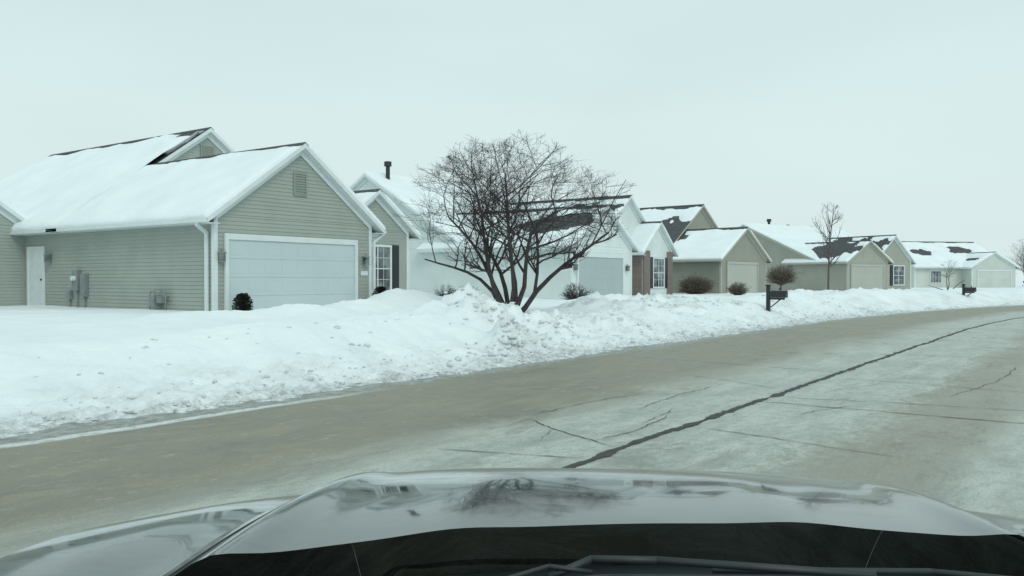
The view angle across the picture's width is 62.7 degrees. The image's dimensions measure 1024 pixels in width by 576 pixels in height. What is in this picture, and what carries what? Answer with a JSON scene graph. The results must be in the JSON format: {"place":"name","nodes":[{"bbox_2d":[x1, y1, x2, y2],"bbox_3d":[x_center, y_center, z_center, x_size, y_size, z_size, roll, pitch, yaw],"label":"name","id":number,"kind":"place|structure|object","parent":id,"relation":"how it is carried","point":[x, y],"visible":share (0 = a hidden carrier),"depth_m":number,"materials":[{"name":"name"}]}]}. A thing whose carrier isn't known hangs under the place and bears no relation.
{"place":"outdoors","nodes":[
{"label":"outdoors","id":0,"kind":"place"},
{"bbox_2d":[0,305,1023,575],"bbox_3d":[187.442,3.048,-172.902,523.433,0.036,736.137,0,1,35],"label":"road","id":1,"kind":"structure","parent":0,"point":[928,403],"depth_m":7.84,"materials":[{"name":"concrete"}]},
{"bbox_2d":[0,468,1023,575],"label":"car","id":2,"kind":"object","parent":1,"relation":"on","point":[546,522],"visible":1,"depth_m":1.55,"materials":[{"name":"paint"}]},
{"bbox_2d":[0,281,1023,438],"bbox_3d":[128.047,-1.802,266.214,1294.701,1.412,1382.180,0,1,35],"label":"snow ground","id":3,"kind":"structure","parent":0,"point":[66,344],"depth_m":13.87,"materials":[{"name":"snow"}]},
{"bbox_2d":[0,214,24,305],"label":"siding walls","id":4,"kind":"structure","parent":3,"relation":"on","point":[12,270],"depth_m":29.63,"materials":[{"name":"plastic"}]},
{"bbox_2d":[0,208,18,223],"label":"eaves trim","id":5,"kind":"structure","parent":4,"relation":"attached to","point":[8,216],"depth_m":29.50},
{"bbox_2d":[0,201,24,220],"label":"roof","id":6,"kind":"structure","parent":4,"relation":"on","point":[10,211],"depth_m":29.41,"materials":[{"name":"wood"}]},
{"bbox_2d":[0,196,27,218],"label":"roof snow","id":7,"kind":"structure","parent":6,"relation":"on","point":[9,205],"depth_m":29.43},
{"bbox_2d":[25,138,223,305],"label":"siding walls","id":8,"kind":"structure","parent":3,"relation":"on","point":[56,274],"depth_m":28.89,"materials":[{"name":"plastic"}]},
{"bbox_2d":[26,246,45,304],"bbox_3d":[-16.715,-0.368,29.474,1.230,2.170,0.080,0,1,35],"label":"service door","id":9,"kind":"structure","parent":8,"relation":"attached to","point":[35,277],"depth_m":29.47,"materials":[{"name":"white metal"}]},
{"bbox_2d":[43,252,50,262],"bbox_3d":[-15.957,-1.062,28.852,0.180,0.370,0.200,0,1,35],"label":"wall lantern","id":10,"kind":"object","parent":8,"relation":"attached to","point":[47,257],"depth_m":28.81,"materials":[{"name":"grey metal"}]},
{"bbox_2d":[10,133,227,235],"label":"eaves trim","id":11,"kind":"structure","parent":8,"relation":"attached to","point":[208,136],"depth_m":31.31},
{"bbox_2d":[17,127,234,234],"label":"roof","id":12,"kind":"structure","parent":8,"relation":"on","point":[214,135],"depth_m":32.69,"materials":[{"name":"wood"}]},
{"bbox_2d":[0,131,204,230],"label":"roof snow","id":13,"kind":"structure","parent":12,"relation":"on","point":[51,192],"depth_m":32.35,"materials":[{"name":"snow"}]},
{"bbox_2d":[217,133,237,151],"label":"roof snow","id":14,"kind":"structure","parent":12,"relation":"on","point":[228,143],"depth_m":33.07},
{"bbox_2d":[200,145,213,156],"bbox_3d":[-11.813,-5.213,32.576,0.045,0.600,0.600,0,1,35],"label":"gable vent","id":15,"kind":"object","parent":8,"relation":"attached to","point":[205,150],"visible":0.62,"depth_m":32.53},
{"bbox_2d":[149,289,165,309],"bbox_3d":[-10.484,0.393,24.827,0.834,0.736,0.220,0,1,35],"label":"gas meter","id":16,"kind":"object","parent":3,"relation":"on","point":[155,300],"visible":0.89,"depth_m":24.75,"materials":[{"name":"grey metal"}]},
{"bbox_2d":[67,156,368,310],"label":"siding walls","id":17,"kind":"structure","parent":3,"relation":"on","point":[128,269],"depth_m":25.78,"materials":[{"name":"plastic"}]},
{"bbox_2d":[66,270,87,307],"bbox_3d":[-14.442,0.124,27.758,1.250,1.420,0.240,0,1,35],"label":"electric meter","id":18,"kind":"object","parent":17,"relation":"attached to","point":[78,279],"visible":0.85,"depth_m":27.66,"materials":[{"name":"grey metal"}]},
{"bbox_2d":[46,151,385,233],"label":"eaves trim","id":19,"kind":"structure","parent":17,"relation":"attached to","point":[321,174],"depth_m":25.77,"materials":[{"name":"wood"}]},
{"bbox_2d":[52,142,384,233],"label":"roof","id":20,"kind":"structure","parent":17,"relation":"on","point":[305,148],"depth_m":26.55,"materials":[{"name":"concrete"}]},
{"bbox_2d":[58,146,300,227],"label":"roof snow","id":21,"kind":"structure","parent":20,"relation":"on","point":[195,188],"depth_m":26.04,"materials":[{"name":"snow"}]},
{"bbox_2d":[311,148,385,229],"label":"roof snow","id":22,"kind":"structure","parent":20,"relation":"on","point":[349,189],"depth_m":27.38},
{"bbox_2d":[217,249,226,261],"bbox_3d":[-8.166,-0.912,23.640,0.200,0.370,0.180,0,1,35],"label":"wall lantern","id":23,"kind":"object","parent":17,"relation":"attached to","point":[221,256],"depth_m":23.59,"materials":[{"name":"grey metal"}]},
{"bbox_2d":[195,222,384,310],"bbox_3d":[-6.611,-0.544,26.120,0.198,2.687,7.143,0,1,38],"label":"downspout","id":24,"kind":"object","parent":17,"relation":"attached to","point":[206,276],"visible":0.86,"depth_m":23.64,"materials":[{"name":"metal"}]},
{"bbox_2d":[224,233,357,310],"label":"garage trim","id":25,"kind":"structure","parent":17,"relation":"attached to","point":[234,236],"depth_m":25.28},
{"bbox_2d":[229,240,353,310],"bbox_3d":[-6.669,-0.324,25.907,0.050,2.150,4.900,0,1,35],"label":"garage door","id":26,"kind":"structure","parent":17,"relation":"attached to","point":[266,274],"depth_m":25.69,"materials":[{"name":"metal"}]},
{"bbox_2d":[211,217,371,310],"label":"corner boards","id":27,"kind":"object","parent":17,"relation":"attached to","point":[214,267],"visible":0.54,"depth_m":23.59,"materials":[{"name":"plastic"}]},
{"bbox_2d":[293,172,306,196],"bbox_3d":[-6.555,-3.210,26.019,0.045,0.720,0.520,0,1,35],"label":"gable vent","id":28,"kind":"object","parent":17,"relation":"attached to","point":[299,184],"visible":1,"depth_m":26.00,"materials":[{"name":"plastic"}]},
{"bbox_2d":[362,254,369,264],"bbox_3d":[-4.902,-0.956,28.215,0.200,0.370,0.180,0,1,35],"label":"wall lantern","id":29,"kind":"object","parent":17,"relation":"attached to","point":[365,259],"depth_m":28.16,"materials":[{"name":"grey metal"}]},
{"bbox_2d":[231,293,253,310],"bbox_3d":[-7.493,0.489,23.452,0.610,0.732,0.624,0,1,35],"label":"evergreen shrub","id":30,"kind":"object","parent":3,"relation":"on","point":[241,300],"visible":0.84,"depth_m":23.38,"materials":[{"name":"plant"}]},
{"bbox_2d":[371,286,386,295],"bbox_3d":[-4.336,0.367,28.115,0.634,0.886,0.702,0,1,35],"label":"evergreen shrub","id":31,"kind":"object","parent":3,"relation":"on","point":[380,289],"visible":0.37,"depth_m":28.04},
{"bbox_2d":[368,200,405,289],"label":"siding walls","id":32,"kind":"structure","parent":3,"relation":"on","point":[395,234],"depth_m":31.73,"materials":[{"name":"plastic"}]},
{"bbox_2d":[376,244,391,289],"bbox_3d":[-4.962,-0.718,31.030,0.075,1.780,1.450,0,1,35],"label":"window","id":33,"kind":"structure","parent":32,"relation":"attached to","point":[384,265],"depth_m":31.33,"materials":[{"name":"white glass"}]},
{"bbox_2d":[353,189,419,238],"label":"roof","id":34,"kind":"structure","parent":32,"relation":"on","point":[392,208],"depth_m":31.39,"materials":[{"name":"wood"}]},
{"bbox_2d":[356,192,376,202],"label":"roof snow","id":35,"kind":"structure","parent":34,"relation":"on","point":[365,197],"depth_m":30.43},
{"bbox_2d":[384,194,420,235],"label":"roof snow","id":36,"kind":"structure","parent":34,"relation":"on","point":[398,209],"depth_m":31.72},
{"bbox_2d":[367,196,421,239],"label":"eaves trim","id":37,"kind":"structure","parent":32,"relation":"attached to","point":[391,215],"depth_m":31.62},
{"bbox_2d":[392,245,398,288],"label":"shutters","id":38,"kind":"object","parent":32,"relation":"attached to","point":[395,266],"visible":0.91,"depth_m":31.76,"materials":[{"name":"plastic"}]},
{"bbox_2d":[406,235,408,289],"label":"corner boards","id":39,"kind":"object","parent":32,"relation":"attached to","point":[407,262],"visible":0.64,"depth_m":32.35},
{"bbox_2d":[357,181,462,294],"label":"siding walls","id":40,"kind":"structure","parent":3,"relation":"on","point":[426,276],"depth_m":44.28,"materials":[{"name":"white green-grey siding"}]},
{"bbox_2d":[350,174,458,243],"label":"roof","id":41,"kind":"structure","parent":40,"relation":"on","point":[358,182],"depth_m":45.45,"materials":[{"name":"wood"}]},
{"bbox_2d":[384,161,391,179],"bbox_3d":[-6.971,-6.523,47.166,0.417,1.140,0.417,0,1,35],"label":"vent pipe","id":42,"kind":"object","parent":41,"relation":"on","point":[387,164],"visible":0.87,"depth_m":47.06,"materials":[{"name":"black metal"}]},
{"bbox_2d":[353,178,451,241],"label":"eaves trim","id":43,"kind":"structure","parent":41,"relation":"attached to","point":[361,184],"depth_m":45.75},
{"bbox_2d":[364,171,530,243],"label":"roof snow","id":44,"kind":"structure","parent":41,"relation":"on","point":[401,188],"depth_m":46.90,"materials":[{"name":"snow"}]},
{"bbox_2d":[434,284,456,296],"bbox_3d":[-2.583,0.189,33.057,1.184,0.804,1.126,0,1,-5],"label":"bare shrub","id":45,"kind":"object","parent":3,"relation":"on","point":[451,292],"visible":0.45,"depth_m":32.97,"materials":[{"name":"brown plant"}]},
{"bbox_2d":[392,129,635,312],"bbox_3d":[0.017,-1.717,23.416,7.086,5.394,6.300,0,1,35],"label":"bare tree","id":46,"kind":"object","parent":3,"relation":"on","point":[486,249],"visible":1,"depth_m":23.03,"materials":[{"name":"brown plant"}]},
{"bbox_2d":[462,215,630,299],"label":"siding walls","id":47,"kind":"structure","parent":3,"relation":"on","point":[553,287],"depth_m":41.12,"materials":[{"name":"plastic"}]},
{"bbox_2d":[415,212,639,252],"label":"eaves trim","id":48,"kind":"structure","parent":47,"relation":"attached to","point":[516,249],"depth_m":42.86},
{"bbox_2d":[418,205,638,252],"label":"roof","id":49,"kind":"structure","parent":47,"relation":"on","point":[630,241],"depth_m":41.82,"materials":[{"name":"concrete"}]},
{"bbox_2d":[416,207,605,249],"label":"roof snow","id":50,"kind":"structure","parent":49,"relation":"on","point":[440,245],"depth_m":42.15,"materials":[{"name":"snow"}]},
{"bbox_2d":[610,208,639,249],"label":"roof snow","id":51,"kind":"structure","parent":49,"relation":"on","point":[627,232],"depth_m":43.17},
{"bbox_2d":[576,253,623,294],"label":"garage trim","id":52,"kind":"structure","parent":47,"relation":"attached to","point":[599,256],"depth_m":41.47,"materials":[{"name":"wood"}]},
{"bbox_2d":[569,250,631,295],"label":"corner boards","id":53,"kind":"object","parent":47,"relation":"attached to","point":[571,273],"visible":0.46,"depth_m":39.20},
{"bbox_2d":[579,257,621,295],"bbox_3d":[4.381,-0.447,41.399,0.050,2.100,4.400,0,1,35],"label":"garage door","id":54,"kind":"structure","parent":47,"relation":"attached to","point":[602,276],"depth_m":41.40,"materials":[{"name":"metal"}]},
{"bbox_2d":[559,282,593,299],"bbox_3d":[2.533,0.192,32.928,1.424,0.904,1.299,0,1,1],"label":"bare shrub","id":55,"kind":"object","parent":3,"relation":"on","point":[573,291],"visible":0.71,"depth_m":32.86,"materials":[{"name":"brown plant"}]},
{"bbox_2d":[619,203,642,294],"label":"siding walls","id":56,"kind":"structure","parent":3,"relation":"on","point":[628,219],"depth_m":49.42,"materials":[{"name":"plastic"}]},
{"bbox_2d":[509,195,645,221],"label":"roof","id":57,"kind":"structure","parent":56,"relation":"on","point":[636,208],"depth_m":49.83,"materials":[{"name":"wood"}]},
{"bbox_2d":[509,198,628,215],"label":"roof snow","id":58,"kind":"structure","parent":57,"relation":"on","point":[623,201],"depth_m":50.05,"materials":[{"name":"snow"}]},
{"bbox_2d":[628,201,640,223],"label":"eaves trim","id":59,"kind":"structure","parent":56,"relation":"attached to","point":[634,211],"depth_m":49.88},
{"bbox_2d":[632,228,678,256],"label":"eaves trim","id":60,"kind":"structure","parent":56,"relation":"attached to","point":[664,238],"depth_m":50.53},
{"bbox_2d":[641,221,677,256],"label":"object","id":61,"kind":"structure","parent":60,"relation":"on","point":[668,239],"depth_m":50.37,"materials":[{"name":"wood"}]},
{"bbox_2d":[631,223,660,252],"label":"roof snow","id":62,"kind":"structure","parent":61,"relation":"on","point":[642,235],"depth_m":49.24,"materials":[{"name":"snow"}]},
{"bbox_2d":[646,230,669,294],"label":"siding walls","id":63,"kind":"structure","parent":3,"relation":"on","point":[657,247],"depth_m":50.10,"materials":[{"name":"plastic"}]},
{"bbox_2d":[632,251,672,295],"bbox_3d":[8.255,-0.682,50.230,1.100,3.000,3.980,0,1,35],"label":"brick facing","id":64,"kind":"object","parent":63,"relation":"attached to","point":[636,274],"visible":0.55,"depth_m":48.63,"materials":[{"name":"brick"}]},
{"bbox_2d":[650,257,666,287],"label":"shutters","id":65,"kind":"object","parent":63,"relation":"attached to","point":[651,272],"visible":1,"depth_m":49.34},
{"bbox_2d":[653,257,664,287],"bbox_3d":[8.745,-0.906,50.075,0.075,1.830,1.580,0,1,35],"label":"window","id":66,"kind":"structure","parent":63,"relation":"attached to","point":[658,272],"depth_m":50.06,"materials":[{"name":"white glass"}]},
{"bbox_2d":[675,273,717,293],"bbox_3d":[11.469,-0.279,52.102,2.713,1.520,3.008,0,1,35],"label":"bare shrub","id":67,"kind":"object","parent":3,"relation":"on","point":[694,286],"visible":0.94,"depth_m":51.70,"materials":[{"name":"plant"}]},
{"bbox_2d":[687,211,711,228],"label":"siding walls","id":68,"kind":"structure","parent":3,"relation":"on","point":[700,221],"depth_m":61.88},
{"bbox_2d":[639,204,717,243],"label":"roof","id":69,"kind":"structure","parent":68,"relation":"on","point":[676,228],"depth_m":61.11,"materials":[{"name":"concrete"}]},
{"bbox_2d":[641,206,700,222],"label":"roof snow","id":70,"kind":"structure","parent":69,"relation":"on","point":[684,215],"depth_m":62.08,"materials":[{"name":"snow"}]},
{"bbox_2d":[701,209,713,227],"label":"eaves trim","id":71,"kind":"structure","parent":68,"relation":"attached to","point":[704,213],"depth_m":62.67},
{"bbox_2d":[673,233,764,292],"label":"siding walls","id":72,"kind":"structure","parent":3,"relation":"on","point":[744,249],"depth_m":56.24,"materials":[{"name":"plastic"}]},
{"bbox_2d":[677,227,771,262],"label":"roof","id":73,"kind":"structure","parent":72,"relation":"on","point":[754,239],"depth_m":58.23,"materials":[{"name":"wood"}]},
{"bbox_2d":[673,229,745,259],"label":"roof snow","id":74,"kind":"structure","parent":73,"relation":"on","point":[712,244],"depth_m":56.33,"materials":[{"name":"snow"}]},
{"bbox_2d":[673,232,766,262],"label":"eaves trim","id":75,"kind":"structure","parent":73,"relation":"attached to","point":[754,244],"depth_m":55.83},
{"bbox_2d":[719,262,765,292],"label":"corner boards","id":76,"kind":"object","parent":72,"relation":"attached to","point":[720,277],"visible":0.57,"depth_m":54.46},
{"bbox_2d":[728,264,756,292],"bbox_3d":[15.629,-0.572,56.948,0.050,2.050,4.700,0,1,40],"label":"garage door","id":77,"kind":"structure","parent":72,"relation":"attached to","point":[746,275],"depth_m":57.13,"materials":[{"name":"metal"}]},
{"bbox_2d":[726,282,750,294],"bbox_3d":[13.384,0.025,50.021,1.619,0.916,1.380,0,1,35],"label":"bare shrub","id":78,"kind":"object","parent":3,"relation":"on","point":[734,289],"visible":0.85,"depth_m":49.82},
{"bbox_2d":[726,261,757,292],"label":"garage trim","id":79,"kind":"structure","parent":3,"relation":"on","point":[745,263],"depth_m":56.30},
{"bbox_2d":[765,285,787,311],"bbox_3d":[8.821,0.721,27.994,0.720,1.660,0.228,0,1,35],"label":"mailbox","id":80,"kind":"object","parent":3,"relation":"on","point":[779,294],"visible":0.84,"depth_m":27.99,"materials":[{"name":"black metal"}]},
{"bbox_2d":[764,262,800,289],"bbox_3d":[16.041,-0.415,50.066,2.171,2.370,2.428,0,1,0],"label":"bare shrub","id":81,"kind":"object","parent":3,"relation":"on","point":[778,278],"visible":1,"depth_m":49.71,"materials":[{"name":"plant"}]},
{"bbox_2d":[753,233,815,290],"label":"siding walls","id":82,"kind":"structure","parent":3,"relation":"on","point":[806,277],"depth_m":72.98,"materials":[{"name":"plastic"}]},
{"bbox_2d":[740,225,815,260],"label":"roof","id":83,"kind":"structure","parent":82,"relation":"on","point":[779,243],"depth_m":73.28,"materials":[{"name":"wood"}]},
{"bbox_2d":[752,231,806,258],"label":"eaves trim","id":84,"kind":"structure","parent":83,"relation":"attached to","point":[780,245],"depth_m":73.64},
{"bbox_2d":[743,223,854,259],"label":"roof snow","id":85,"kind":"structure","parent":83,"relation":"on","point":[796,238],"depth_m":76.92,"materials":[{"name":"snow"}]},
{"bbox_2d":[781,244,891,264],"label":"eaves trim","id":86,"kind":"structure","parent":82,"relation":"attached to","point":[878,253],"depth_m":70.22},
{"bbox_2d":[809,202,848,289],"bbox_3d":[22.569,-2.815,59.749,2.622,6.796,2.296,0,1,35],"label":"bare sapling","id":87,"kind":"object","parent":3,"relation":"on","point":[826,241],"visible":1,"depth_m":59.82,"materials":[{"name":"grey plant"}]},
{"bbox_2d":[816,245,886,290],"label":"siding walls","id":88,"kind":"structure","parent":3,"relation":"on","point":[868,254],"depth_m":69.39,"materials":[{"name":"plastic"}]},
{"bbox_2d":[791,240,893,264],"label":"roof","id":89,"kind":"structure","parent":88,"relation":"on","point":[850,248],"depth_m":70.44,"materials":[{"name":"concrete"}]},
{"bbox_2d":[781,241,869,262],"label":"roof snow","id":90,"kind":"structure","parent":89,"relation":"on","point":[845,257],"depth_m":69.80,"materials":[{"name":"snow"}]},
{"bbox_2d":[846,263,887,289],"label":"corner boards","id":91,"kind":"object","parent":88,"relation":"attached to","point":[847,271],"visible":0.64,"depth_m":68.09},
{"bbox_2d":[852,266,882,288],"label":"garage door","id":92,"kind":"structure","parent":88,"relation":"attached to","point":[867,277],"depth_m":69.41,"materials":[{"name":"metal"}]},
{"bbox_2d":[851,264,883,288],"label":"garage trim","id":93,"kind":"structure","parent":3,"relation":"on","point":[864,265],"depth_m":69.26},
{"bbox_2d":[884,240,909,289],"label":"siding walls","id":94,"kind":"structure","parent":3,"relation":"on","point":[895,253],"depth_m":73.75,"materials":[{"name":"plastic"}]},
{"bbox_2d":[830,235,915,263],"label":"roof","id":95,"kind":"structure","parent":94,"relation":"on","point":[880,244],"depth_m":74.06,"materials":[{"name":"wood"}]},
{"bbox_2d":[830,236,894,250],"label":"roof snow","id":96,"kind":"structure","parent":95,"relation":"on","point":[877,239],"depth_m":73.98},
{"bbox_2d":[890,265,892,285],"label":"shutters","id":97,"kind":"object","parent":94,"relation":"attached to","point":[891,275],"visible":1,"depth_m":73.14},
{"bbox_2d":[893,265,904,285],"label":"window","id":98,"kind":"structure","parent":94,"relation":"attached to","point":[898,275],"depth_m":73.75,"materials":[{"name":"white glass"}]},
{"bbox_2d":[894,239,916,264],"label":"eaves trim","id":99,"kind":"structure","parent":94,"relation":"attached to","point":[903,251],"depth_m":74.07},
{"bbox_2d":[911,266,962,287],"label":"siding walls","id":100,"kind":"structure","parent":3,"relation":"on","point":[922,277],"depth_m":97.04,"materials":[{"name":"plastic"}]},
{"bbox_2d":[914,268,915,287],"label":"corner boards","id":101,"kind":"object","parent":100,"relation":"attached to","point":[914,277],"visible":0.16,"depth_m":96.49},
{"bbox_2d":[930,270,941,282],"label":"window","id":102,"kind":"structure","parent":100,"relation":"attached to","point":[935,277],"depth_m":96.96,"materials":[{"name":"white glass"}]},
{"bbox_2d":[912,266,961,267],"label":"eaves trim","id":103,"kind":"structure","parent":100,"relation":"attached to","point":[936,267],"depth_m":96.46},
{"bbox_2d":[901,241,973,267],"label":"roof","id":104,"kind":"structure","parent":100,"relation":"on","point":[952,250],"depth_m":101.52,"materials":[{"name":"concrete"}]},
{"bbox_2d":[902,242,988,266],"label":"roof snow","id":105,"kind":"structure","parent":104,"relation":"on","point":[941,253],"depth_m":99.93,"materials":[{"name":"snow"}]},
{"bbox_2d":[966,252,1019,268],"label":"roof","id":106,"kind":"structure","parent":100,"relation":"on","point":[1002,257],"depth_m":96.78,"materials":[{"name":"wood"}]},
{"bbox_2d":[962,253,992,267],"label":"roof snow","id":107,"kind":"structure","parent":106,"relation":"on","point":[971,263],"depth_m":96.95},
{"bbox_2d":[928,260,964,289],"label":"bare tree","id":108,"kind":"object","parent":3,"relation":"on","point":[946,276],"visible":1,"depth_m":69.72,"materials":[{"name":"grey plant"}]},
{"bbox_2d":[962,284,975,295],"bbox_3d":[25.010,0.609,45.966,0.228,1.660,0.720,0,1,-41],"label":"mailbox","id":109,"kind":"object","parent":3,"relation":"on","point":[971,289],"visible":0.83,"depth_m":45.94,"materials":[{"name":"black metal"}]},
{"bbox_2d":[962,255,1014,287],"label":"siding walls","id":110,"kind":"structure","parent":3,"relation":"on","point":[993,262],"depth_m":96.69,"materials":[{"name":"plastic"}]},
{"bbox_2d":[960,254,1020,268],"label":"eaves trim","id":111,"kind":"structure","parent":110,"relation":"attached to","point":[991,256],"depth_m":96.74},
{"bbox_2d":[971,268,1015,287],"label":"corner boards","id":112,"kind":"object","parent":110,"relation":"attached to","point":[972,277],"visible":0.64,"depth_m":96.16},
{"bbox_2d":[978,271,1009,287],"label":"garage door","id":113,"kind":"structure","parent":110,"relation":"attached to","point":[993,279],"depth_m":96.64,"materials":[{"name":"metal"}]},
{"bbox_2d":[977,270,1011,287],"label":"garage trim","id":114,"kind":"structure","parent":110,"relation":"attached to","point":[994,270],"depth_m":96.62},
{"bbox_2d":[1006,240,1023,272],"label":"bare tree","id":115,"kind":"object","parent":3,"relation":"on","point":[1020,265],"visible":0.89,"depth_m":112.37,"materials":[{"name":"grey plant"}]},
{"bbox_2d":[0,0,1023,280],"label":"sky","id":116,"kind":"structure","parent":0,"point":[906,117],"materials":[{"name":"white"}]}
]}

